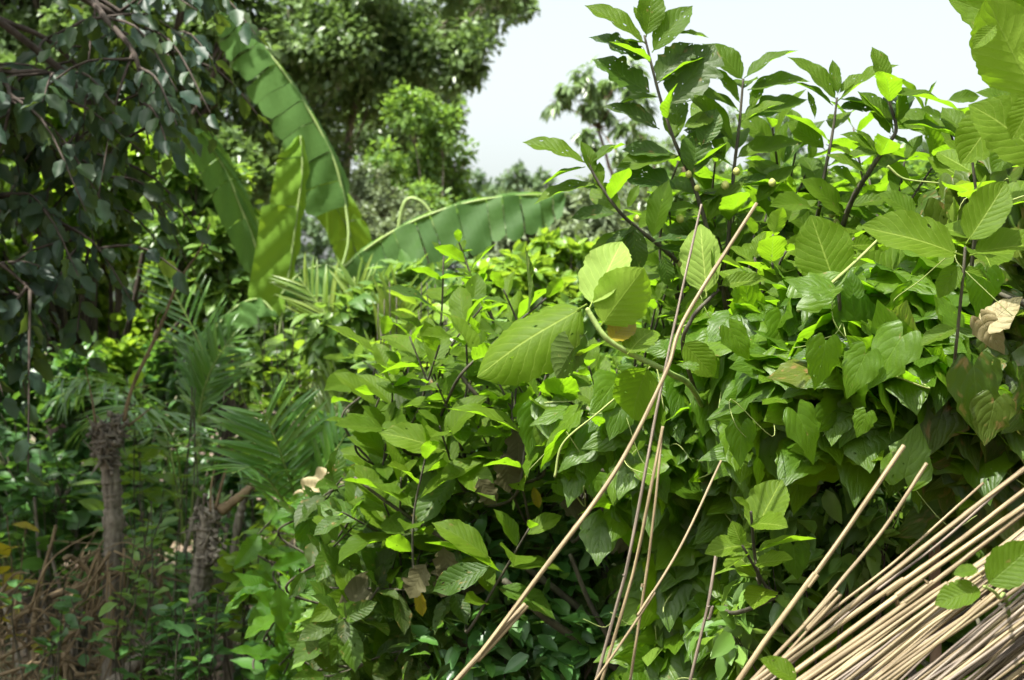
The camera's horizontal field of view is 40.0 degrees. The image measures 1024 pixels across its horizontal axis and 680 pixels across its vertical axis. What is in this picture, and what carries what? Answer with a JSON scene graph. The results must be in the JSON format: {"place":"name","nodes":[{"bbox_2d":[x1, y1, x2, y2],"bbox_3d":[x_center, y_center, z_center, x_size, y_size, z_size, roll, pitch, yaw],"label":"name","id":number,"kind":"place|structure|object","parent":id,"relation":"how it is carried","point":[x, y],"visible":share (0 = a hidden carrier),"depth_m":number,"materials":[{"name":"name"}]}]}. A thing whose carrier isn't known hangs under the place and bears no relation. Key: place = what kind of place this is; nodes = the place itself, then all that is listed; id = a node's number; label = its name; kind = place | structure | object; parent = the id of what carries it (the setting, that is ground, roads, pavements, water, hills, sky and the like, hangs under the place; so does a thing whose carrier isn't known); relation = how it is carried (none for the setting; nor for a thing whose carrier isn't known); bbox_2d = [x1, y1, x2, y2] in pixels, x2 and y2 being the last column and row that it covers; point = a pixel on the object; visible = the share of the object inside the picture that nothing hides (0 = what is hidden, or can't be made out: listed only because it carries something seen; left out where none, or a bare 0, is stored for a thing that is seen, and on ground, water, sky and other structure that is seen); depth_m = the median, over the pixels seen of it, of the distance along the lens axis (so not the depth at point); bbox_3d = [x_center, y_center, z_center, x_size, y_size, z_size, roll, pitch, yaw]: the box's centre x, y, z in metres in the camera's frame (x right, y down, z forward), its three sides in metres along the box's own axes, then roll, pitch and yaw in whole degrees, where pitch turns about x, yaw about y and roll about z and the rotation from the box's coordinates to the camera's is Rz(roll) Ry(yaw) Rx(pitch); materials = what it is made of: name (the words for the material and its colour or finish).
{"place":"outdoors","nodes":[
{"label":"outdoors","id":0,"kind":"place"},
{"bbox_2d":[0,353,588,679],"bbox_3d":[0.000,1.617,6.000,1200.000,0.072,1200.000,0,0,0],"label":"ground","id":1,"kind":"structure","parent":0,"point":[26,620],"depth_m":7.77,"materials":[{"name":"soil"}]},
{"bbox_2d":[0,516,49,679],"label":"seedling","id":2,"kind":"object","parent":1,"relation":"on","point":[5,550],"visible":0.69,"depth_m":5.32,"materials":[{"name":"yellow plant"}]},
{"bbox_2d":[0,227,54,555],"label":"bush","id":3,"kind":"object","parent":1,"relation":"on","point":[8,418],"visible":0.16,"depth_m":7.44,"materials":[{"name":"green plant"}]},
{"bbox_2d":[33,497,52,677],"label":"dead sapling","id":4,"kind":"object","parent":1,"relation":"on","point":[46,626],"visible":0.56,"depth_m":6.29,"materials":[{"name":"wood"}]},
{"bbox_2d":[30,525,57,679],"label":"dead sapling","id":5,"kind":"object","parent":1,"relation":"on","point":[34,615],"visible":0.6,"depth_m":5.78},
{"bbox_2d":[0,448,102,679],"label":"shrub","id":6,"kind":"object","parent":1,"relation":"on","point":[33,562],"visible":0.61,"depth_m":6.37,"materials":[{"name":"green plant"}]},
{"bbox_2d":[0,560,103,679],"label":"seedling","id":7,"kind":"object","parent":1,"relation":"on","point":[71,620],"visible":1,"depth_m":4.86,"materials":[{"name":"green plant"}]},
{"bbox_2d":[53,478,87,678],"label":"dead sapling","id":8,"kind":"object","parent":1,"relation":"on","point":[77,545],"visible":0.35,"depth_m":6.54,"materials":[{"name":"wood"}]},
{"bbox_2d":[0,413,213,679],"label":"seedling","id":9,"kind":"object","parent":1,"relation":"on","point":[48,458],"visible":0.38,"depth_m":6.58,"materials":[{"name":"green plant"}]},
{"bbox_2d":[0,526,215,679],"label":"brushwood","id":10,"kind":"object","parent":1,"relation":"on","point":[100,566],"visible":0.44,"depth_m":5.16,"materials":[{"name":"wood"}]},
{"bbox_2d":[16,599,105,679],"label":"stick","id":11,"kind":"object","parent":10,"relation":"on","point":[99,606],"visible":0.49,"depth_m":5.08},
{"bbox_2d":[50,557,151,598],"bbox_3d":[-1.500,0.871,5.147,0.360,0.138,0.022,0,0,-16],"label":"stick","id":12,"kind":"object","parent":10,"relation":"on","point":[76,587],"visible":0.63,"depth_m":5.13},
{"bbox_2d":[122,618,179,676],"bbox_3d":[-1.272,1.183,5.085,0.102,0.268,0.567,0,0,-43],"label":"fallen log","id":13,"kind":"object","parent":10,"relation":"on","point":[134,644],"visible":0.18,"depth_m":5.15,"materials":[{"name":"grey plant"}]},
{"bbox_2d":[85,513,176,679],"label":"seedling","id":14,"kind":"object","parent":1,"relation":"on","point":[130,533],"visible":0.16,"depth_m":5.34,"materials":[{"name":"green plant"}]},
{"bbox_2d":[70,371,201,677],"bbox_3d":[-1.657,0.861,6.022,0.725,1.479,0.450,0,0,43],"label":"seedling","id":15,"kind":"object","parent":1,"relation":"on","point":[157,495],"visible":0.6,"depth_m":5.92,"materials":[{"name":"green plant"}]},
{"bbox_2d":[0,0,275,485],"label":"overhanging tree","id":16,"kind":"object","parent":1,"relation":"on","point":[172,82],"visible":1,"depth_m":4.45,"materials":[{"name":"green plant"}]},
{"bbox_2d":[97,501,179,679],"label":"seedling","id":17,"kind":"object","parent":1,"relation":"on","point":[139,578],"visible":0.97,"depth_m":4.86,"materials":[{"name":"green plant"}]},
{"bbox_2d":[106,617,173,679],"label":"dead tree","id":18,"kind":"object","parent":1,"relation":"on","point":[135,666],"visible":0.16,"depth_m":4.98,"materials":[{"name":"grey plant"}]},
{"bbox_2d":[0,0,287,450],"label":"tree","id":19,"kind":"object","parent":1,"relation":"on","point":[38,16],"visible":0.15,"depth_m":11.04,"materials":[{"name":"green plant"}]},
{"bbox_2d":[36,249,256,655],"bbox_3d":[-1.563,0.588,6.011,0.970,2.025,1.654,0,0,-13],"label":"palm","id":20,"kind":"object","parent":1,"relation":"on","point":[200,366],"visible":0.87,"depth_m":6.01,"materials":[{"name":"plant"}]},
{"bbox_2d":[82,223,210,679],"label":"dead tree","id":21,"kind":"object","parent":1,"relation":"on","point":[107,439],"visible":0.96,"depth_m":5.18,"materials":[{"name":"wood"}]},
{"bbox_2d":[0,94,294,574],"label":"tree","id":22,"kind":"object","parent":1,"relation":"on","point":[114,329],"visible":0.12,"depth_m":8.42,"materials":[{"name":"green plant"}]},
{"bbox_2d":[0,325,294,569],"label":"bush","id":23,"kind":"object","parent":1,"relation":"on","point":[167,367],"visible":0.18,"depth_m":7.63,"materials":[{"name":"green plant"}]},
{"bbox_2d":[92,581,202,679],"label":"seedling","id":24,"kind":"object","parent":1,"relation":"on","point":[164,610],"visible":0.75,"depth_m":4.74,"materials":[{"name":"green plant"}]},
{"bbox_2d":[0,532,294,679],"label":"leaf litter","id":25,"kind":"object","parent":1,"relation":"on","point":[27,601],"depth_m":7.73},
{"bbox_2d":[80,503,235,679],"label":"seedling","id":26,"kind":"object","parent":1,"relation":"on","point":[181,557],"visible":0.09,"depth_m":5.73,"materials":[{"name":"green plant"}]},
{"bbox_2d":[91,578,250,679],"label":"seedling","id":27,"kind":"object","parent":1,"relation":"on","point":[237,674],"visible":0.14,"depth_m":5.46,"materials":[{"name":"green plant"}]},
{"bbox_2d":[158,586,233,679],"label":"seedling","id":28,"kind":"object","parent":1,"relation":"on","point":[188,668],"visible":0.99,"depth_m":4.63,"materials":[{"name":"green plant"}]},
{"bbox_2d":[158,386,242,679],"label":"seedling","id":29,"kind":"object","parent":1,"relation":"on","point":[193,480],"visible":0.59,"depth_m":5.17,"materials":[{"name":"green plant"}]},
{"bbox_2d":[178,448,256,679],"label":"dead tree","id":30,"kind":"object","parent":1,"relation":"on","point":[206,557],"visible":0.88,"depth_m":4.88,"materials":[{"name":"wood"}]},
{"bbox_2d":[125,153,310,622],"bbox_3d":[-1.367,0.268,7.464,0.940,2.688,1.702,0,0,-36],"label":"tree","id":31,"kind":"object","parent":1,"relation":"on","point":[193,200],"visible":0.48,"depth_m":7.71,"materials":[{"name":"green plant"}]},
{"bbox_2d":[222,485,250,679],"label":"dead tree","id":32,"kind":"object","parent":1,"relation":"on","point":[239,517],"visible":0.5,"depth_m":5.29,"materials":[{"name":"wood"}]},
{"bbox_2d":[207,508,293,679],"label":"shrub","id":33,"kind":"object","parent":1,"relation":"on","point":[226,561],"visible":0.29,"depth_m":5.02,"materials":[{"name":"green plant"}]},
{"bbox_2d":[230,595,290,679],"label":"shrub","id":34,"kind":"object","parent":1,"relation":"on","point":[246,662],"visible":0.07,"depth_m":4.62,"materials":[{"name":"green plant"}]},
{"bbox_2d":[214,315,347,575],"bbox_3d":[-0.928,0.747,5.989,0.750,1.707,0.458,0,0,44],"label":"shrub","id":35,"kind":"object","parent":1,"relation":"on","point":[275,341],"visible":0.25,"depth_m":5.98,"materials":[{"name":"green plant"}]},
{"bbox_2d":[199,354,363,546],"bbox_3d":[-0.766,0.823,4.939,0.600,1.554,1.070,0,0,-7],"label":"palm","id":36,"kind":"object","parent":1,"relation":"on","point":[307,460],"visible":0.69,"depth_m":4.57,"materials":[{"name":"plant"}]},
{"bbox_2d":[224,482,409,679],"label":"ribbed leaf shrub","id":37,"kind":"object","parent":1,"relation":"on","point":[276,613],"visible":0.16,"depth_m":3.73,"materials":[{"name":"plant"}]},
{"bbox_2d":[293,465,343,496],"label":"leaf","id":38,"kind":"object","parent":37,"relation":"hanging from","point":[311,482],"visible":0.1,"depth_m":4.19,"materials":[{"name":"beige plant"}]},
{"bbox_2d":[270,253,432,435],"bbox_3d":[-0.564,0.622,5.496,0.796,1.957,0.347,0,0,39],"label":"palm","id":39,"kind":"object","parent":1,"relation":"on","point":[310,307],"visible":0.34,"depth_m":5.60,"materials":[{"name":"plant"}]},
{"bbox_2d":[185,0,540,413],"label":"tree","id":40,"kind":"object","parent":1,"relation":"on","point":[349,57],"visible":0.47,"depth_m":15.32,"materials":[{"name":"green plant"}]},
{"bbox_2d":[178,12,565,429],"bbox_3d":[-0.704,-0.046,6.734,1.912,3.296,1.094,0,0,0],"label":"banana plant","id":41,"kind":"object","parent":1,"relation":"on","point":[267,249],"visible":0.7,"depth_m":6.82,"materials":[{"name":"green plant"}]},
{"bbox_2d":[396,196,434,244],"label":"banana stalk","id":42,"kind":"object","parent":41,"relation":"attached to","point":[406,201],"visible":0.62,"depth_m":7.29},
{"bbox_2d":[269,409,476,500],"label":"bush","id":43,"kind":"object","parent":1,"relation":"on","point":[320,414],"depth_m":5.08,"materials":[{"name":"green plant"}]},
{"bbox_2d":[340,155,427,291],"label":"bush","id":44,"kind":"object","parent":1,"relation":"on","point":[378,203],"visible":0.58,"depth_m":11.67,"materials":[{"name":"green plant"}]},
{"bbox_2d":[350,282,465,406],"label":"shrub","id":45,"kind":"object","parent":1,"relation":"on","point":[361,366],"visible":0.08,"depth_m":4.53,"materials":[{"name":"green plant"}]},
{"bbox_2d":[354,77,480,298],"bbox_3d":[-0.842,-0.421,12.987,1.244,4.049,2.029,0,0,0],"label":"tree","id":46,"kind":"object","parent":1,"relation":"on","point":[429,168],"visible":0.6,"depth_m":13.26,"materials":[{"name":"green plant"}]},
{"bbox_2d":[34,166,825,355],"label":"treeline","id":47,"kind":"object","parent":1,"relation":"on","point":[312,230],"visible":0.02,"depth_m":50.91,"materials":[{"name":"plant"}]},
{"bbox_2d":[292,533,639,679],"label":"bush","id":48,"kind":"object","parent":1,"relation":"on","point":[432,602],"depth_m":3.30,"materials":[{"name":"green plant"}]},
{"bbox_2d":[290,249,641,431],"bbox_3d":[-0.091,0.622,5.502,1.568,1.968,0.723,0,0,0],"label":"bush","id":49,"kind":"object","parent":1,"relation":"on","point":[341,351],"visible":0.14,"depth_m":5.46,"materials":[{"name":"green plant"}]},
{"bbox_2d":[277,426,655,679],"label":"leafy shrub","id":50,"kind":"object","parent":1,"relation":"on","point":[347,624],"visible":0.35,"depth_m":2.96,"materials":[{"name":"green plant"}]},
{"bbox_2d":[312,229,644,633],"bbox_3d":[-0.025,0.676,3.321,0.913,1.868,1.495,0,0,0],"label":"leafy shrub","id":51,"kind":"object","parent":1,"relation":"on","point":[420,426],"visible":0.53,"depth_m":2.93,"materials":[{"name":"green plant"}]},
{"bbox_2d":[388,495,632,679],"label":"bush","id":52,"kind":"object","parent":1,"relation":"on","point":[551,649],"visible":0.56,"depth_m":2.86,"materials":[{"name":"green plant"}]},
{"bbox_2d":[480,159,559,215],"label":"tree","id":53,"kind":"object","parent":1,"relation":"on","point":[517,180],"visible":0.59,"depth_m":40.87,"materials":[{"name":"green plant"}]},
{"bbox_2d":[455,223,598,315],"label":"bush","id":54,"kind":"object","parent":1,"relation":"on","point":[550,258],"visible":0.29,"depth_m":6.09,"materials":[{"name":"green plant"}]},
{"bbox_2d":[486,173,651,266],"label":"bush","id":55,"kind":"object","parent":1,"relation":"on","point":[572,228],"visible":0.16,"depth_m":10.05,"materials":[{"name":"green plant"}]},
{"bbox_2d":[454,202,757,679],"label":"dry stalk","id":56,"kind":"object","parent":1,"relation":"on","point":[512,617],"visible":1,"depth_m":1.80,"materials":[{"name":"plant"}]},
{"bbox_2d":[540,54,671,181],"bbox_3d":[0.887,-0.404,11.972,0.823,4.008,1.355,0,0,28],"label":"tree","id":57,"kind":"object","parent":1,"relation":"on","point":[590,110],"visible":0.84,"depth_m":11.81,"materials":[{"name":"green plant"}]},
{"bbox_2d":[516,363,711,604],"bbox_3d":[0.162,0.821,2.671,0.351,1.560,0.682,0,0,-18],"label":"climbing vine","id":58,"kind":"object","parent":1,"relation":"on","point":[596,447],"visible":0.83,"depth_m":2.51,"materials":[{"name":"green plant"}]},
{"bbox_2d":[600,426,663,679],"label":"dry stalk","id":59,"kind":"object","parent":1,"relation":"on","point":[637,551],"visible":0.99,"depth_m":1.88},
{"bbox_2d":[629,437,662,679],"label":"dry stalk","id":60,"kind":"object","parent":1,"relation":"on","point":[646,573],"visible":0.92,"depth_m":1.90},
{"bbox_2d":[595,204,702,677],"bbox_3d":[0.052,0.701,1.865,0.452,1.779,0.078,0,0,-13],"label":"dry stalk","id":61,"kind":"object","parent":1,"relation":"on","point":[640,495],"visible":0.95,"depth_m":1.86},
{"bbox_2d":[595,460,721,679],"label":"dry stalk","id":62,"kind":"object","parent":1,"relation":"on","point":[646,603],"visible":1,"depth_m":1.83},
{"bbox_2d":[609,105,740,213],"bbox_3d":[1.802,-0.345,13.952,1.231,3.908,1.927,0,0,29],"label":"tree","id":63,"kind":"object","parent":1,"relation":"on","point":[719,168],"visible":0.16,"depth_m":13.54,"materials":[{"name":"green plant"}]},
{"bbox_2d":[689,555,717,679],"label":"dry stalk","id":64,"kind":"object","parent":1,"relation":"on","point":[708,606],"visible":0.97,"depth_m":2.10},
{"bbox_2d":[477,181,1023,614],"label":"fig shrub","id":65,"kind":"object","parent":1,"relation":"on","point":[555,340],"visible":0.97,"depth_m":1.90,"materials":[{"name":"green plant"}]},
{"bbox_2d":[523,0,978,388],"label":"fig shrub","id":66,"kind":"object","parent":1,"relation":"on","point":[814,193],"visible":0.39,"depth_m":2.75,"materials":[{"name":"green plant"}]},
{"bbox_2d":[643,154,885,244],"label":"bush","id":67,"kind":"object","parent":1,"relation":"on","point":[796,176],"visible":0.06,"depth_m":9.30,"materials":[{"name":"green plant"}]},
{"bbox_2d":[743,113,807,177],"bbox_3d":[7.605,-2.674,40.027,2.395,8.560,5.147,0,0,19],"label":"tree","id":68,"kind":"object","parent":1,"relation":"on","point":[766,156],"visible":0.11,"depth_m":38.66,"materials":[{"name":"green plant"}]},
{"bbox_2d":[553,165,1023,579],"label":"climbing vine","id":69,"kind":"object","parent":1,"relation":"on","point":[975,394],"visible":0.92,"depth_m":1.96,"materials":[{"name":"green plant"}]},
{"bbox_2d":[584,411,1023,679],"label":"climbing vine","id":70,"kind":"object","parent":1,"relation":"on","point":[673,613],"visible":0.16,"depth_m":2.52,"materials":[{"name":"green plant"}]},
{"bbox_2d":[685,464,934,679],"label":"bush","id":71,"kind":"object","parent":1,"relation":"on","point":[726,646],"visible":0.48,"depth_m":2.38,"materials":[{"name":"green plant"}]},
{"bbox_2d":[736,444,905,679],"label":"dry stalk","id":72,"kind":"object","parent":1,"relation":"on","point":[811,579],"visible":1,"depth_m":1.72,"materials":[{"name":"plant"}]},
{"bbox_2d":[644,247,1012,537],"bbox_3d":[0.452,0.724,2.308,0.429,1.755,0.854,0,0,-19],"label":"climbing vine","id":73,"kind":"object","parent":1,"relation":"on","point":[766,385],"visible":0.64,"depth_m":2.12,"materials":[{"name":"green plant"}]},
{"bbox_2d":[719,190,956,316],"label":"fig shrub","id":74,"kind":"object","parent":1,"relation":"on","point":[821,245],"visible":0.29,"depth_m":2.31,"materials":[{"name":"green plant"}]},
{"bbox_2d":[750,462,927,679],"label":"dry stalk","id":75,"kind":"object","parent":1,"relation":"on","point":[830,596],"visible":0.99,"depth_m":1.76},
{"bbox_2d":[784,482,983,653],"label":"dry stalk","id":76,"kind":"object","parent":1,"relation":"on","point":[799,639],"visible":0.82,"depth_m":1.79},
{"bbox_2d":[771,490,1000,679],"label":"dry stalk","id":77,"kind":"object","parent":1,"relation":"on","point":[911,564],"visible":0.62,"depth_m":1.80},
{"bbox_2d":[752,466,1023,679],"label":"dry stalk","id":78,"kind":"object","parent":1,"relation":"on","point":[875,585],"visible":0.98,"depth_m":1.77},
{"bbox_2d":[761,488,1023,679],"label":"dry stalk","id":79,"kind":"object","parent":1,"relation":"on","point":[893,587],"visible":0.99,"depth_m":1.77,"materials":[{"name":"plant"}]},
{"bbox_2d":[761,540,1023,679],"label":"fig shrub","id":80,"kind":"object","parent":1,"relation":"on","point":[1004,565],"visible":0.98,"depth_m":1.56,"materials":[{"name":"green plant"}]},
{"bbox_2d":[779,503,1023,679],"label":"dry stalk","id":81,"kind":"object","parent":1,"relation":"on","point":[905,589],"visible":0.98,"depth_m":1.77,"materials":[{"name":"plant"}]},
{"bbox_2d":[821,577,982,679],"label":"dry stalk","id":82,"kind":"object","parent":1,"relation":"on","point":[837,670],"visible":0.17,"depth_m":1.67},
{"bbox_2d":[796,510,1023,679],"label":"dry stalk","id":83,"kind":"object","parent":1,"relation":"on","point":[917,594],"visible":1,"depth_m":1.77,"materials":[{"name":"plant"}]},
{"bbox_2d":[801,526,1023,679],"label":"dry stalk","id":84,"kind":"object","parent":1,"relation":"on","point":[853,647],"visible":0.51,"depth_m":1.75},
{"bbox_2d":[814,539,1016,679],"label":"dry stalk","id":85,"kind":"object","parent":1,"relation":"on","point":[879,635],"visible":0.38,"depth_m":1.69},
{"bbox_2d":[847,577,986,678],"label":"dry stalk","id":86,"kind":"object","parent":1,"relation":"on","point":[935,615],"visible":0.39,"depth_m":1.66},
{"bbox_2d":[870,614,964,679],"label":"dry stalk","id":87,"kind":"object","parent":1,"relation":"on","point":[915,650],"visible":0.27,"depth_m":1.70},
{"bbox_2d":[857,88,984,226],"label":"bush","id":88,"kind":"object","parent":1,"relation":"on","point":[916,166],"visible":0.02,"depth_m":8.32,"materials":[{"name":"green plant"}]},
{"bbox_2d":[827,537,1023,679],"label":"dry stalk","id":89,"kind":"object","parent":1,"relation":"on","point":[976,577],"visible":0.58,"depth_m":1.65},
{"bbox_2d":[860,584,990,679],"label":"dry stalk","id":90,"kind":"object","parent":1,"relation":"on","point":[893,654],"visible":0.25,"depth_m":1.64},
{"bbox_2d":[842,532,1023,679],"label":"dry stalk","id":91,"kind":"object","parent":1,"relation":"on","point":[869,658],"visible":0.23,"depth_m":1.70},
{"bbox_2d":[874,579,992,679],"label":"dry stalk","id":92,"kind":"object","parent":1,"relation":"on","point":[930,633],"visible":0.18,"depth_m":1.70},
{"bbox_2d":[846,534,1023,679],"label":"dry stalk","id":93,"kind":"object","parent":1,"relation":"on","point":[896,641],"visible":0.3,"depth_m":1.65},
{"bbox_2d":[878,589,1007,679],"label":"dry stalk","id":94,"kind":"object","parent":1,"relation":"on","point":[924,647],"visible":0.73,"depth_m":1.65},
{"bbox_2d":[890,588,1005,679],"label":"dry stalk","id":95,"kind":"object","parent":1,"relation":"on","point":[968,617],"visible":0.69,"depth_m":1.65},
{"bbox_2d":[874,0,1023,306],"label":"fig shrub","id":96,"kind":"object","parent":1,"relation":"on","point":[991,126],"visible":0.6,"depth_m":1.94,"materials":[{"name":"green plant"}]},
{"bbox_2d":[883,582,1023,679],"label":"dry stalk","id":97,"kind":"object","parent":1,"relation":"on","point":[965,624],"visible":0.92,"depth_m":1.65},
{"bbox_2d":[893,157,1023,577],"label":"climbing vine","id":98,"kind":"object","parent":1,"relation":"on","point":[996,461],"visible":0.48,"depth_m":2.11,"materials":[{"name":"green plant"}]},
{"bbox_2d":[912,586,1023,679],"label":"dry stalk","id":99,"kind":"object","parent":1,"relation":"on","point":[963,638],"visible":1,"depth_m":1.67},
{"bbox_2d":[918,601,1023,679],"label":"dry stalk","id":100,"kind":"object","parent":1,"relation":"on","point":[989,628],"visible":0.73,"depth_m":1.69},
{"bbox_2d":[923,592,1023,679],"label":"dry stalk","id":101,"kind":"object","parent":1,"relation":"on","point":[981,631],"visible":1,"depth_m":1.66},
{"bbox_2d":[926,616,1023,679],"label":"dry stalk","id":102,"kind":"object","parent":1,"relation":"on","point":[956,660],"visible":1,"depth_m":1.65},
{"bbox_2d":[936,605,1023,679],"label":"dry stalk","id":103,"kind":"object","parent":1,"relation":"on","point":[978,645],"visible":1,"depth_m":1.65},
{"bbox_2d":[943,617,1023,679],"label":"dry stalk","id":104,"kind":"object","parent":1,"relation":"on","point":[996,640],"visible":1,"depth_m":1.65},
{"bbox_2d":[947,624,1023,679],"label":"dry stalk","id":105,"kind":"object","parent":1,"relation":"on","point":[986,653],"visible":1,"depth_m":1.64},
{"bbox_2d":[969,629,1023,679],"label":"dry stalk","id":106,"kind":"object","parent":1,"relation":"on","point":[997,654],"visible":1,"depth_m":1.65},
{"bbox_2d":[17,0,989,343],"label":"sky","id":107,"kind":"structure","parent":0,"point":[928,40],"materials":[{"name":"white"}]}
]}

